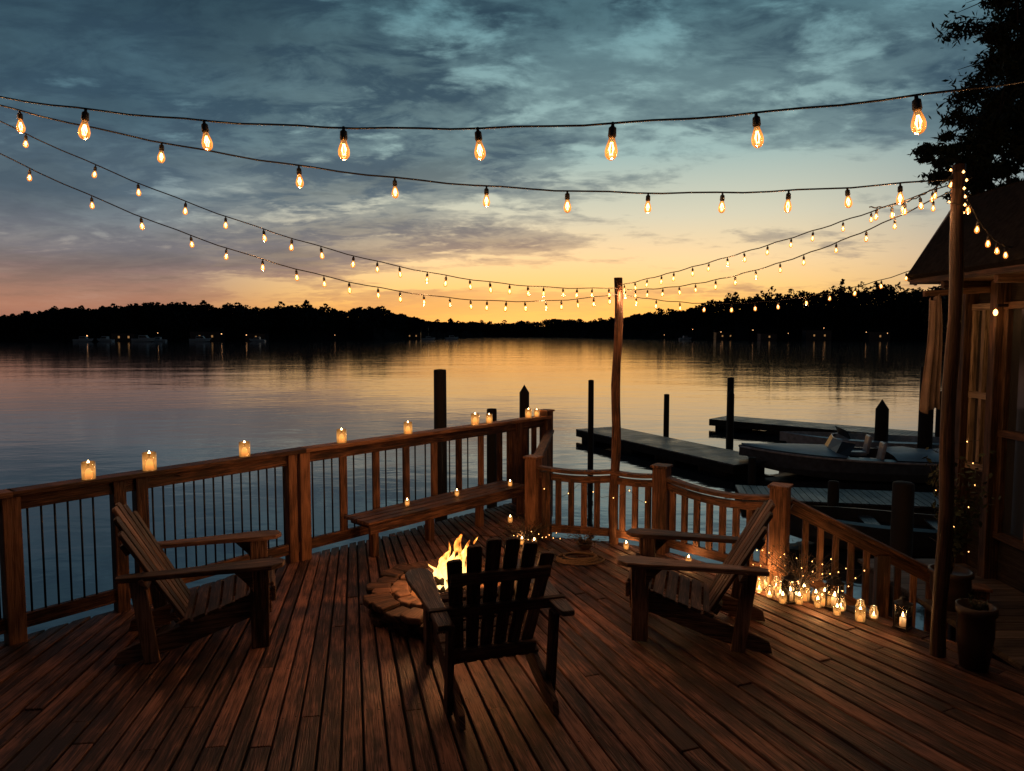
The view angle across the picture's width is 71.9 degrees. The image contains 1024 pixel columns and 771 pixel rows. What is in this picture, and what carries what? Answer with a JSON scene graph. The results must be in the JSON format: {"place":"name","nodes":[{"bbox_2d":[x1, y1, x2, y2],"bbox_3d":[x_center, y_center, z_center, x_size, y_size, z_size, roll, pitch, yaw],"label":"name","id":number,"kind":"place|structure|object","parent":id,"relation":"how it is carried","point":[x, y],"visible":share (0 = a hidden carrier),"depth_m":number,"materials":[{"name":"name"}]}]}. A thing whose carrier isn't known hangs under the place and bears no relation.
{"place":"outdoors","nodes":[
{"label":"outdoors","id":0,"kind":"place"},
{"bbox_2d":[188,328,225,340],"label":"lakeside house","id":1,"kind":"structure","parent":0,"point":[213,334],"depth_m":374.05,"materials":[{"name":"paint"}]},
{"bbox_2d":[0,337,945,641],"bbox_3d":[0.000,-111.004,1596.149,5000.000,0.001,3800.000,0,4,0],"label":"lake water","id":2,"kind":"structure","parent":0,"point":[68,409],"depth_m":32.27,"materials":[{"name":"liquid"}]},
{"bbox_2d":[72,336,92,341],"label":"moored boat","id":3,"kind":"object","parent":2,"relation":"on","point":[83,339],"visible":0.91,"depth_m":338.18,"materials":[{"name":"white paint"}]},
{"bbox_2d":[97,336,114,341],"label":"moored boat","id":4,"kind":"object","parent":2,"relation":"on","point":[104,339],"visible":0.91,"depth_m":344.15,"materials":[{"name":"white paint"}]},
{"bbox_2d":[131,335,154,341],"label":"moored boat","id":5,"kind":"object","parent":2,"relation":"on","point":[143,338],"visible":0.93,"depth_m":339.94,"materials":[{"name":"white paint"}]},
{"bbox_2d":[153,337,166,341],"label":"moored boat","id":6,"kind":"object","parent":2,"relation":"on","point":[158,339],"visible":0.84,"depth_m":346.29,"materials":[{"name":"white paint"}]},
{"bbox_2d":[189,336,210,341],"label":"moored boat","id":7,"kind":"object","parent":2,"relation":"on","point":[200,339],"visible":0.93,"depth_m":342.09,"materials":[{"name":"white paint"}]},
{"bbox_2d":[249,337,265,341],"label":"moored boat","id":8,"kind":"object","parent":2,"relation":"on","point":[256,339],"visible":0.98,"depth_m":348.27,"materials":[{"name":"white paint"}]},
{"bbox_2d":[145,529,682,770],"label":"deck frame","id":9,"kind":"object","parent":2,"relation":"in","point":[385,728],"depth_m":4.25,"materials":[{"name":"brown wood"}]},
{"bbox_2d":[0,500,1023,770],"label":"wooden deck","id":10,"kind":"structure","parent":9,"relation":"on","point":[676,682],"depth_m":4.14,"materials":[{"name":"brown wood"}]},
{"bbox_2d":[112,502,284,664],"bbox_3d":[-2.143,1.263,4.902,1.064,0.972,0.905,-1,4,-20],"label":"adirondack chair","id":11,"kind":"object","parent":10,"relation":"on","point":[173,596],"visible":1,"depth_m":4.71,"materials":[{"name":"brown wood"}]},
{"bbox_2d":[0,409,554,645],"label":"deck railing","id":12,"kind":"object","parent":10,"relation":"attached to","point":[298,545],"visible":0.73,"depth_m":6.07,"materials":[{"name":"brown wood"}]},
{"bbox_2d":[81,461,95,479],"bbox_3d":[-3.097,0.613,5.166,0.092,0.140,0.091,0,4,0],"label":"candle","id":13,"kind":"object","parent":12,"relation":"on","point":[88,470],"visible":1,"depth_m":5.14,"materials":[{"name":"beige glass"}]},
{"bbox_2d":[142,451,156,470],"bbox_3d":[-2.824,0.582,5.503,0.101,0.153,0.100,0,4,0],"label":"candle","id":14,"kind":"object","parent":12,"relation":"on","point":[149,460],"visible":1,"depth_m":5.47,"materials":[{"name":"beige glass"}]},
{"bbox_2d":[239,441,249,456],"bbox_3d":[-2.320,0.544,6.128,0.092,0.140,0.091,0,4,0],"label":"candle","id":15,"kind":"object","parent":12,"relation":"on","point":[244,448],"visible":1,"depth_m":6.10,"materials":[{"name":"beige glass"}]},
{"bbox_2d":[336,428,346,442],"bbox_3d":[-1.665,0.485,6.901,0.097,0.146,0.095,0,4,0],"label":"candle","id":16,"kind":"object","parent":12,"relation":"on","point":[341,433],"visible":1,"depth_m":6.87,"materials":[{"name":"beige wax"}]},
{"bbox_2d":[404,422,411,433],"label":"candle","id":17,"kind":"object","parent":12,"relation":"on","point":[407,427],"visible":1,"depth_m":7.49,"materials":[{"name":"beige wax"}]},
{"bbox_2d":[471,413,478,424],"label":"candle","id":18,"kind":"object","parent":12,"relation":"on","point":[474,418],"visible":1,"depth_m":8.23,"materials":[{"name":"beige glass"}]},
{"bbox_2d":[486,414,491,422],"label":"candle","id":19,"kind":"object","parent":12,"relation":"on","point":[488,418],"visible":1,"depth_m":8.42,"materials":[{"name":"beige glass"}]},
{"bbox_2d":[525,408,531,417],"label":"candle","id":20,"kind":"object","parent":12,"relation":"on","point":[528,412],"visible":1,"depth_m":8.95,"materials":[{"name":"beige glass"}]},
{"bbox_2d":[534,409,538,416],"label":"candle","id":21,"kind":"object","parent":12,"relation":"on","point":[536,412],"visible":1,"depth_m":9.08,"materials":[{"name":"beige glass"}]},
{"bbox_2d":[344,480,524,556],"bbox_3d":[-0.718,1.389,7.582,0.424,0.345,2.271,4,6,42],"label":"bench","id":22,"kind":"object","parent":10,"relation":"on","point":[426,507],"visible":0.87,"depth_m":7.30,"materials":[{"name":"brown wood"}]},
{"bbox_2d":[363,535,531,639],"bbox_3d":[-0.446,1.425,5.474,1.366,0.584,1.352,0,4,0],"label":"fire pit","id":23,"kind":"object","parent":10,"relation":"on","point":[392,602],"visible":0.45,"depth_m":5.25,"materials":[{"name":"brown stone"}]},
{"bbox_2d":[405,537,574,730],"bbox_3d":[-0.151,1.300,4.269,0.870,0.988,1.008,-1,4,-17],"label":"adirondack chair","id":24,"kind":"object","parent":10,"relation":"on","point":[473,621],"visible":1,"depth_m":4.02,"materials":[{"name":"brown wood"}]},
{"bbox_2d":[1,506,1020,770],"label":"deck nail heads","id":25,"kind":"object","parent":10,"relation":"on","point":[477,696],"visible":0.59,"depth_m":4.27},
{"bbox_2d":[488,513,562,542],"bbox_3d":[0.140,1.445,7.121,0.748,0.303,0.673,-3,5,-34],"label":"dry twig plant","id":26,"kind":"object","parent":10,"relation":"on","point":[530,534],"visible":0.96,"depth_m":7.11,"materials":[{"name":"brown plant"}]},
{"bbox_2d":[555,551,604,565],"bbox_3d":[0.635,1.595,6.556,0.452,0.059,0.353,-1,4,-18],"label":"rope coil","id":27,"kind":"object","parent":10,"relation":"on","point":[579,561],"visible":1,"depth_m":6.46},
{"bbox_2d":[558,522,613,549],"bbox_3d":[0.733,1.493,6.940,0.584,0.217,0.538,0,4,0],"label":"dry twig plant","id":28,"kind":"object","parent":10,"relation":"on","point":[583,544],"visible":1,"depth_m":6.91,"materials":[{"name":"brown plant"}]},
{"bbox_2d":[608,277,622,544],"bbox_3d":[1.033,0.417,7.048,0.132,2.960,0.098,0,4,0],"label":"string light pole","id":29,"kind":"object","parent":10,"relation":"on","point":[616,436],"visible":0.91,"depth_m":7.00,"materials":[{"name":"brown wood"}]},
{"bbox_2d":[0,153,616,311],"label":"string light","id":30,"kind":"object","parent":29,"relation":"hanging from","point":[191,239],"visible":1,"depth_m":5.57,"materials":[{"name":"glass"}]},
{"bbox_2d":[622,270,912,312],"bbox_3d":[2.455,-0.915,6.792,2.826,0.425,0.039,0,4,6],"label":"string light","id":31,"kind":"object","parent":29,"relation":"hanging from","point":[906,278],"visible":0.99,"depth_m":6.79,"materials":[{"name":"glass"}]},
{"bbox_2d":[624,541,628,549],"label":"candle","id":32,"kind":"object","parent":10,"relation":"on","point":[626,545],"visible":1,"depth_m":6.91,"materials":[{"name":"beige glass"}]},
{"bbox_2d":[523,430,792,586],"bbox_3d":[0.878,1.199,7.275,1.318,0.968,3.901,-2,5,-29],"label":"deck railing","id":33,"kind":"object","parent":10,"relation":"on","point":[663,487],"visible":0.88,"depth_m":6.77,"materials":[{"name":"brown wood"}]},
{"bbox_2d":[537,483,650,502],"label":"fairy lights","id":34,"kind":"object","parent":33,"relation":"attached to","point":[592,491],"visible":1,"depth_m":7.11,"materials":[{"name":"yellow rubber"}]},
{"bbox_2d":[616,499,774,652],"bbox_3d":[1.303,1.263,5.032,1.043,0.954,0.887,1,4,15],"label":"adirondack chair","id":35,"kind":"object","parent":10,"relation":"on","point":[650,578],"visible":1,"depth_m":4.82,"materials":[{"name":"brown wood"}]},
{"bbox_2d":[756,579,763,592],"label":"candle","id":36,"kind":"object","parent":10,"relation":"on","point":[759,590],"visible":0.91,"depth_m":5.78,"materials":[{"name":"beige glass"}]},
{"bbox_2d":[756,576,764,588],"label":"candle","id":37,"kind":"object","parent":10,"relation":"on","point":[759,582],"visible":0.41,"depth_m":5.83,"materials":[{"name":"beige glass"}]},
{"bbox_2d":[765,585,773,597],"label":"candle","id":38,"kind":"object","parent":10,"relation":"on","point":[769,595],"visible":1,"depth_m":5.66,"materials":[{"name":"beige glass"}]},
{"bbox_2d":[772,576,780,591],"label":"candle","id":39,"kind":"object","parent":10,"relation":"on","point":[778,588],"visible":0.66,"depth_m":5.81,"materials":[{"name":"beige glass"}]},
{"bbox_2d":[775,581,780,598],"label":"candle","id":40,"kind":"object","parent":10,"relation":"on","point":[777,594],"visible":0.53,"depth_m":5.66,"materials":[{"name":"beige wax"}]},
{"bbox_2d":[779,592,786,603],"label":"candle","id":41,"kind":"object","parent":10,"relation":"on","point":[782,597],"visible":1,"depth_m":5.52,"materials":[{"name":"beige wax"}]},
{"bbox_2d":[781,568,799,603],"bbox_3d":[2.190,1.567,5.556,0.134,0.267,0.134,-2,5,-30],"label":"lantern","id":42,"kind":"object","parent":10,"relation":"on","point":[792,590],"visible":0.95,"depth_m":5.54,"materials":[{"name":"black metal"}]},
{"bbox_2d":[752,534,843,596],"bbox_3d":[2.288,1.470,5.658,0.702,0.448,0.730,-2,5,-28],"label":"dry twig plant","id":43,"kind":"object","parent":10,"relation":"on","point":[802,579],"visible":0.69,"depth_m":5.64,"materials":[{"name":"brown plant"}]},
{"bbox_2d":[753,548,868,592],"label":"fairy lights","id":44,"kind":"object","parent":43,"relation":"attached to","point":[809,568],"visible":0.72,"depth_m":5.55,"materials":[{"name":"yellow rubber"}]},
{"bbox_2d":[795,592,802,604],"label":"candle","id":45,"kind":"object","parent":10,"relation":"on","point":[799,598],"visible":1,"depth_m":5.50,"materials":[{"name":"beige wax"}]},
{"bbox_2d":[800,584,809,601],"bbox_3d":[2.310,1.630,5.591,0.091,0.138,0.089,0,4,0],"label":"candle","id":46,"kind":"object","parent":10,"relation":"on","point":[805,591],"visible":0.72,"depth_m":5.56,"materials":[{"name":"beige wax"}]},
{"bbox_2d":[812,590,817,600],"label":"candle","id":47,"kind":"object","parent":10,"relation":"on","point":[815,595],"visible":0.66,"depth_m":5.57,"materials":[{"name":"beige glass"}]},
{"bbox_2d":[814,597,821,607],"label":"candle","id":48,"kind":"object","parent":10,"relation":"on","point":[817,602],"visible":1,"depth_m":5.44,"materials":[{"name":"beige glass"}]},
{"bbox_2d":[818,587,830,606],"bbox_3d":[2.430,1.637,5.491,0.090,0.137,0.089,0,4,0],"label":"candle","id":49,"kind":"object","parent":10,"relation":"on","point":[821,592],"visible":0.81,"depth_m":5.46,"materials":[{"name":"beige wax"}]},
{"bbox_2d":[824,571,844,609],"bbox_3d":[2.480,1.568,5.426,0.143,0.285,0.143,-3,5,-32],"label":"lantern","id":50,"kind":"object","parent":10,"relation":"on","point":[837,582],"visible":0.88,"depth_m":5.42,"materials":[{"name":"black metal"}]},
{"bbox_2d":[833,604,840,615],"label":"candle","id":51,"kind":"object","parent":10,"relation":"on","point":[837,610],"visible":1,"depth_m":5.29,"materials":[{"name":"beige glass"}]},
{"bbox_2d":[836,595,845,611],"bbox_3d":[2.500,1.659,5.372,0.073,0.110,0.072,0,4,0],"label":"candle","id":52,"kind":"object","parent":10,"relation":"on","point":[843,609],"visible":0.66,"depth_m":5.38,"materials":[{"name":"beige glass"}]},
{"bbox_2d":[855,606,865,621],"bbox_3d":[2.560,1.674,5.193,0.070,0.106,0.069,0,4,0],"label":"candle","id":53,"kind":"object","parent":10,"relation":"on","point":[860,613],"visible":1,"depth_m":5.17,"materials":[{"name":"beige wax"}]},
{"bbox_2d":[869,605,877,618],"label":"candle","id":54,"kind":"object","parent":10,"relation":"on","point":[873,616],"visible":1,"depth_m":5.24,"materials":[{"name":"glass"}]},
{"bbox_2d":[892,593,912,631],"bbox_3d":[2.800,1.608,5.058,0.129,0.256,0.129,2,5,31],"label":"lantern","id":55,"kind":"object","parent":10,"relation":"on","point":[903,623],"visible":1,"depth_m":5.05,"materials":[{"name":"black metal"}]},
{"bbox_2d":[929,163,966,657],"bbox_3d":[2.799,0.297,4.533,0.106,3.360,0.090,0,4,0],"label":"string light pole","id":56,"kind":"object","parent":10,"relation":"on","point":[941,582],"visible":0.92,"depth_m":4.50,"materials":[{"name":"brown wood"}]},
{"bbox_2d":[0,104,952,212],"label":"string light","id":57,"kind":"object","parent":56,"relation":"hanging from","point":[486,189],"visible":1,"depth_m":4.42,"materials":[{"name":"glass"}]},
{"bbox_2d":[619,185,948,291],"bbox_3d":[1.925,-1.095,5.686,0.038,0.549,2.972,-3,5,-36],"label":"string light","id":58,"kind":"object","parent":56,"relation":"hanging from","point":[767,248],"visible":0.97,"depth_m":5.49,"materials":[{"name":"glass"}]},
{"bbox_2d":[619,191,950,297],"bbox_3d":[1.926,-1.042,5.690,0.035,0.574,2.972,-3,5,-36],"label":"string light","id":59,"kind":"object","parent":56,"relation":"hanging from","point":[894,225],"visible":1,"depth_m":5.34,"materials":[{"name":"glass"}]},
{"bbox_2d":[869,175,951,220],"bbox_3d":[2.551,-1.210,4.485,0.517,0.306,0.038,1,4,14],"label":"string light","id":60,"kind":"object","parent":56,"relation":"hanging from","point":[905,202],"visible":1,"depth_m":4.50,"materials":[{"name":"glass"}]},
{"bbox_2d":[947,169,971,212],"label":"fairy lights","id":61,"kind":"object","parent":56,"relation":"attached to","point":[966,180],"visible":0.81,"depth_m":4.41,"materials":[{"name":"yellow rubber"}]},
{"bbox_2d":[964,193,1012,258],"bbox_3d":[3.390,-1.117,4.982,1.615,0.390,0.038,-4,6,-43],"label":"string light","id":62,"kind":"object","parent":56,"relation":"hanging from","point":[989,235],"visible":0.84,"depth_m":4.91,"materials":[{"name":"glass"}]},
{"bbox_2d":[955,592,998,672],"bbox_3d":[2.920,1.552,4.452,0.231,0.456,0.229,0,4,0],"label":"potted plant","id":63,"kind":"object","parent":10,"relation":"on","point":[975,626],"visible":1,"depth_m":4.39,"materials":[{"name":"brown plant"}]},
{"bbox_2d":[434,369,447,522],"bbox_3d":[-1.125,1.672,11.148,0.210,3.870,0.198,0,4,0],"label":"dock piling","id":64,"kind":"object","parent":2,"relation":"in","point":[440,410],"visible":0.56,"depth_m":10.99,"materials":[{"name":"brown wood"}]},
{"bbox_2d":[445,335,457,339],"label":"moored boat","id":65,"kind":"object","parent":2,"relation":"on","point":[451,337],"visible":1,"depth_m":517.51,"materials":[{"name":"white paint"}]},
{"bbox_2d":[487,408,496,508],"bbox_3d":[-0.352,1.956,12.371,0.189,3.130,0.189,0,4,0],"label":"dock piling","id":66,"kind":"object","parent":2,"relation":"in","point":[491,461],"visible":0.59,"depth_m":12.25,"materials":[{"name":"brown wood"}]},
{"bbox_2d":[519,385,528,499],"bbox_3d":[0.211,1.757,12.157,0.178,3.556,0.177,0,4,0],"label":"dock piling","id":67,"kind":"object","parent":2,"relation":"in","point":[524,398],"visible":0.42,"depth_m":11.99,"materials":[{"name":"brown wood"}]},
{"bbox_2d":[588,380,593,465],"bbox_3d":[2.054,1.464,18.452,0.158,3.240,0.156,0,4,0],"label":"dock piling","id":68,"kind":"object","parent":2,"relation":"in","point":[590,418],"visible":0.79,"depth_m":18.36,"materials":[{"name":"brown wood"}]},
{"bbox_2d":[663,394,668,436],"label":"dock piling","id":69,"kind":"object","parent":2,"relation":"in","point":[666,418],"visible":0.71,"depth_m":23.26,"materials":[{"name":"brown wood"}]},
{"bbox_2d":[576,427,765,475],"bbox_3d":[4.337,2.090,20.228,1.500,0.938,7.095,-2,5,-26],"label":"dock","id":70,"kind":"object","parent":2,"relation":"in","point":[721,461],"visible":0.73,"depth_m":19.09,"materials":[{"name":"grey wood"}]},
{"bbox_2d":[726,377,733,437],"bbox_3d":[7.205,1.229,23.348,0.231,3.010,0.222,0,4,0],"label":"dock piling","id":71,"kind":"object","parent":2,"relation":"in","point":[730,383],"visible":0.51,"depth_m":23.20,"materials":[{"name":"brown wood"}]},
{"bbox_2d":[727,389,733,443],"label":"dock piling","id":72,"kind":"object","parent":2,"relation":"in","point":[730,424],"visible":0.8,"depth_m":22.06,"materials":[{"name":"brown wood"}]},
{"bbox_2d":[709,416,934,436],"bbox_3d":[10.897,1.859,23.450,8.690,0.938,1.500,4,6,42],"label":"dock","id":73,"kind":"object","parent":2,"relation":"in","point":[772,426],"visible":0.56,"depth_m":24.20,"materials":[{"name":"grey wood"}]},
{"bbox_2d":[827,480,838,506],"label":"dock piling","id":74,"kind":"object","parent":2,"relation":"in","point":[833,494],"visible":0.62,"depth_m":13.00,"materials":[{"name":"brown wood"}]},
{"bbox_2d":[735,485,938,514],"bbox_3d":[7.004,2.603,14.056,4.800,0.798,1.300,1,4,11],"label":"dock","id":75,"kind":"object","parent":2,"relation":"on","point":[877,499],"visible":0.38,"depth_m":13.95,"materials":[{"name":"grey wood"}]},
{"bbox_2d":[738,433,938,482],"bbox_3d":[8.408,1.762,17.026,5.660,1.010,2.169,1,4,12],"label":"motorboat","id":76,"kind":"object","parent":2,"relation":"on","point":[832,457],"visible":0.78,"depth_m":16.43,"materials":[{"name":"grey paint"}]},
{"bbox_2d":[780,425,939,448],"bbox_3d":[10.100,1.645,19.733,5.006,0.896,1.794,1,4,10],"label":"motorboat","id":77,"kind":"object","parent":2,"relation":"on","point":[806,437],"visible":0.24,"depth_m":19.91,"materials":[{"name":"white paint"}]},
{"bbox_2d":[790,505,937,556],"bbox_3d":[5.900,2.344,11.397,3.400,0.621,1.296,1,4,15],"label":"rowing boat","id":78,"kind":"object","parent":2,"relation":"on","point":[874,524],"visible":0.41,"depth_m":11.33,"materials":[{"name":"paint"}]},
{"bbox_2d":[874,399,888,440],"bbox_3d":[9.995,1.698,19.170,0.357,2.672,0.363,0,4,0],"label":"dock piling","id":79,"kind":"object","parent":2,"relation":"in","point":[881,421],"visible":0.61,"depth_m":19.00,"materials":[{"name":"brown wood"}]},
{"bbox_2d":[890,481,914,598],"bbox_3d":[5.044,2.494,9.202,0.273,2.510,0.279,0,4,0],"label":"dock piling","id":80,"kind":"object","parent":2,"relation":"in","point":[902,518],"visible":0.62,"depth_m":9.05,"materials":[{"name":"brown wood"}]},
{"bbox_2d":[917,366,933,448],"bbox_3d":[10.592,1.301,18.140,0.357,3.610,0.349,0,4,0],"label":"dock piling","id":81,"kind":"object","parent":2,"relation":"in","point":[925,433],"visible":0.3,"depth_m":18.00,"materials":[{"name":"brown wood"}]},
{"bbox_2d":[935,391,941,436],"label":"dock piling","id":82,"kind":"object","parent":2,"relation":"in","point":[937,424],"visible":0.16,"depth_m":20.07,"materials":[{"name":"brown wood"}]},
{"bbox_3d":[-3.949,0.202,4.526,0.144,4.750,0.128,0,4,0],"label":"string light pole","id":83,"kind":"object","parent":2,"relation":"on","visible":0},
{"bbox_2d":[0,121,616,297],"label":"string light","id":84,"kind":"object","parent":83,"relation":"hanging from","point":[185,204],"visible":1,"depth_m":5.54,"materials":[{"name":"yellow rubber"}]},
{"bbox_2d":[0,80,1023,160],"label":"string light","id":85,"kind":"object","parent":83,"relation":"hanging from","point":[916,107],"visible":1,"depth_m":3.63,"materials":[{"name":"glass"}]},
{"bbox_2d":[0,307,947,340],"bbox_3d":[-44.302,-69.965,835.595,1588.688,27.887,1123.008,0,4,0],"label":"shore terrain","id":86,"kind":"structure","parent":0,"point":[350,333],"depth_m":432.47,"materials":[{"name":"plant"}]},
{"bbox_2d":[110,329,141,340],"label":"lakeside house","id":87,"kind":"structure","parent":86,"relation":"on","point":[123,334],"depth_m":363.24,"materials":[{"name":"paint"}]},
{"bbox_2d":[244,330,269,340],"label":"lakeside house","id":88,"kind":"structure","parent":86,"relation":"on","point":[252,334],"depth_m":385.69,"materials":[{"name":"paint"}]},
{"bbox_2d":[405,330,421,338],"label":"lakeside house","id":89,"kind":"structure","parent":86,"relation":"on","point":[413,334],"depth_m":534.26,"materials":[{"name":"paint"}]},
{"bbox_2d":[0,279,948,340],"bbox_3d":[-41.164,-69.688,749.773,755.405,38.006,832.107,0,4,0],"label":"woods","id":90,"kind":"object","parent":86,"relation":"on","point":[877,301],"visible":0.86,"depth_m":421.82,"materials":[{"name":"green plant"}]},
{"bbox_2d":[713,329,733,339],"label":"lakeside house","id":91,"kind":"structure","parent":86,"relation":"on","point":[722,334],"depth_m":475.12,"materials":[{"name":"paint"}]},
{"bbox_2d":[756,330,777,339],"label":"lakeside house","id":92,"kind":"structure","parent":86,"relation":"on","point":[766,334],"depth_m":435.76,"materials":[{"name":"paint"}]},
{"bbox_2d":[801,327,831,339],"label":"lakeside house","id":93,"kind":"structure","parent":86,"relation":"on","point":[813,333],"depth_m":417.74,"materials":[{"name":"paint"}]},
{"bbox_2d":[863,328,890,340],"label":"lakeside house","id":94,"kind":"structure","parent":86,"relation":"on","point":[875,334],"depth_m":401.02,"materials":[{"name":"paint"}]},
{"bbox_2d":[0,0,1023,323],"label":"sky","id":95,"kind":"structure","parent":0,"point":[330,63],"materials":[{"name":"blue"}]},
{"bbox_2d":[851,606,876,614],"bbox_3d":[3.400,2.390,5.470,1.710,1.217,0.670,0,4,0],"label":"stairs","id":96,"kind":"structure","parent":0,"point":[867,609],"depth_m":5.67,"materials":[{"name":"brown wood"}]},
{"bbox_2d":[789,497,992,641],"bbox_3d":[3.074,2.220,5.861,1.530,2.534,0.150,1,4,11],"label":"stair railing","id":97,"kind":"object","parent":96,"relation":"attached to","point":[886,557],"visible":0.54,"depth_m":5.82,"materials":[{"name":"brown wood"}]},
{"bbox_2d":[857,559,1023,672],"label":"porch floor","id":98,"kind":"structure","parent":0,"point":[1008,602],"depth_m":5.59,"materials":[{"name":"brown wood"}]},
{"bbox_2d":[922,447,1000,611],"bbox_3d":[3.480,1.122,5.508,0.511,1.264,0.432,2,5,25],"label":"potted shrub","id":99,"kind":"object","parent":98,"relation":"on","point":[961,579],"visible":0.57,"depth_m":5.46,"materials":[{"name":"green plant"}]},
{"bbox_2d":[931,440,977,553],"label":"fairy lights","id":100,"kind":"object","parent":99,"relation":"attached to","point":[956,486],"visible":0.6,"depth_m":5.45,"materials":[{"name":"black plastic"}]},
{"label":"near bank ground","id":101,"kind":"structure","parent":0,"visible":0},
{"bbox_2d":[921,295,948,361],"bbox_3d":[12.310,-1.067,17.440,4.024,6.247,3.347,0,4,0],"label":"tree","id":102,"kind":"object","parent":101,"relation":"on","point":[945,307],"visible":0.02,"depth_m":17.64,"materials":[{"name":"green plant"}]},
{"bbox_2d":[905,180,1023,670],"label":"lake house","id":103,"kind":"structure","parent":101,"relation":"on","point":[989,413],"depth_m":6.13,"materials":[{"name":"wood"}]},
{"bbox_2d":[919,294,941,413],"bbox_3d":[3.711,-0.277,6.244,0.145,1.060,0.087,0,4,0],"label":"hanging cloth","id":104,"kind":"object","parent":103,"relation":"hanging from","point":[930,391],"visible":1,"depth_m":6.23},
{"bbox_2d":[965,303,989,471],"bbox_3d":[4.247,0.019,6.378,0.057,1.510,0.400,0,4,0],"label":"window","id":105,"kind":"structure","parent":103,"relation":"in","point":[980,312],"depth_m":6.45,"materials":[{"name":"brown glass"}]},
{"bbox_2d":[993,304,1007,315],"bbox_3d":[4.186,-0.644,6.019,0.168,0.100,0.034,0,4,0],"label":"wall lamp","id":106,"kind":"object","parent":103,"relation":"attached to","point":[995,312],"visible":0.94,"depth_m":6.00,"materials":[{"name":"black metal"}]},
{"bbox_2d":[992,301,1023,550],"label":"window","id":107,"kind":"structure","parent":103,"relation":"in","point":[1008,528],"depth_m":6.03,"materials":[{"name":"black glass"}]},
{"bbox_2d":[907,0,1023,211],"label":"tree","id":108,"kind":"object","parent":101,"relation":"on","point":[995,124],"visible":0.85,"depth_m":13.04,"materials":[{"name":"green plant"}]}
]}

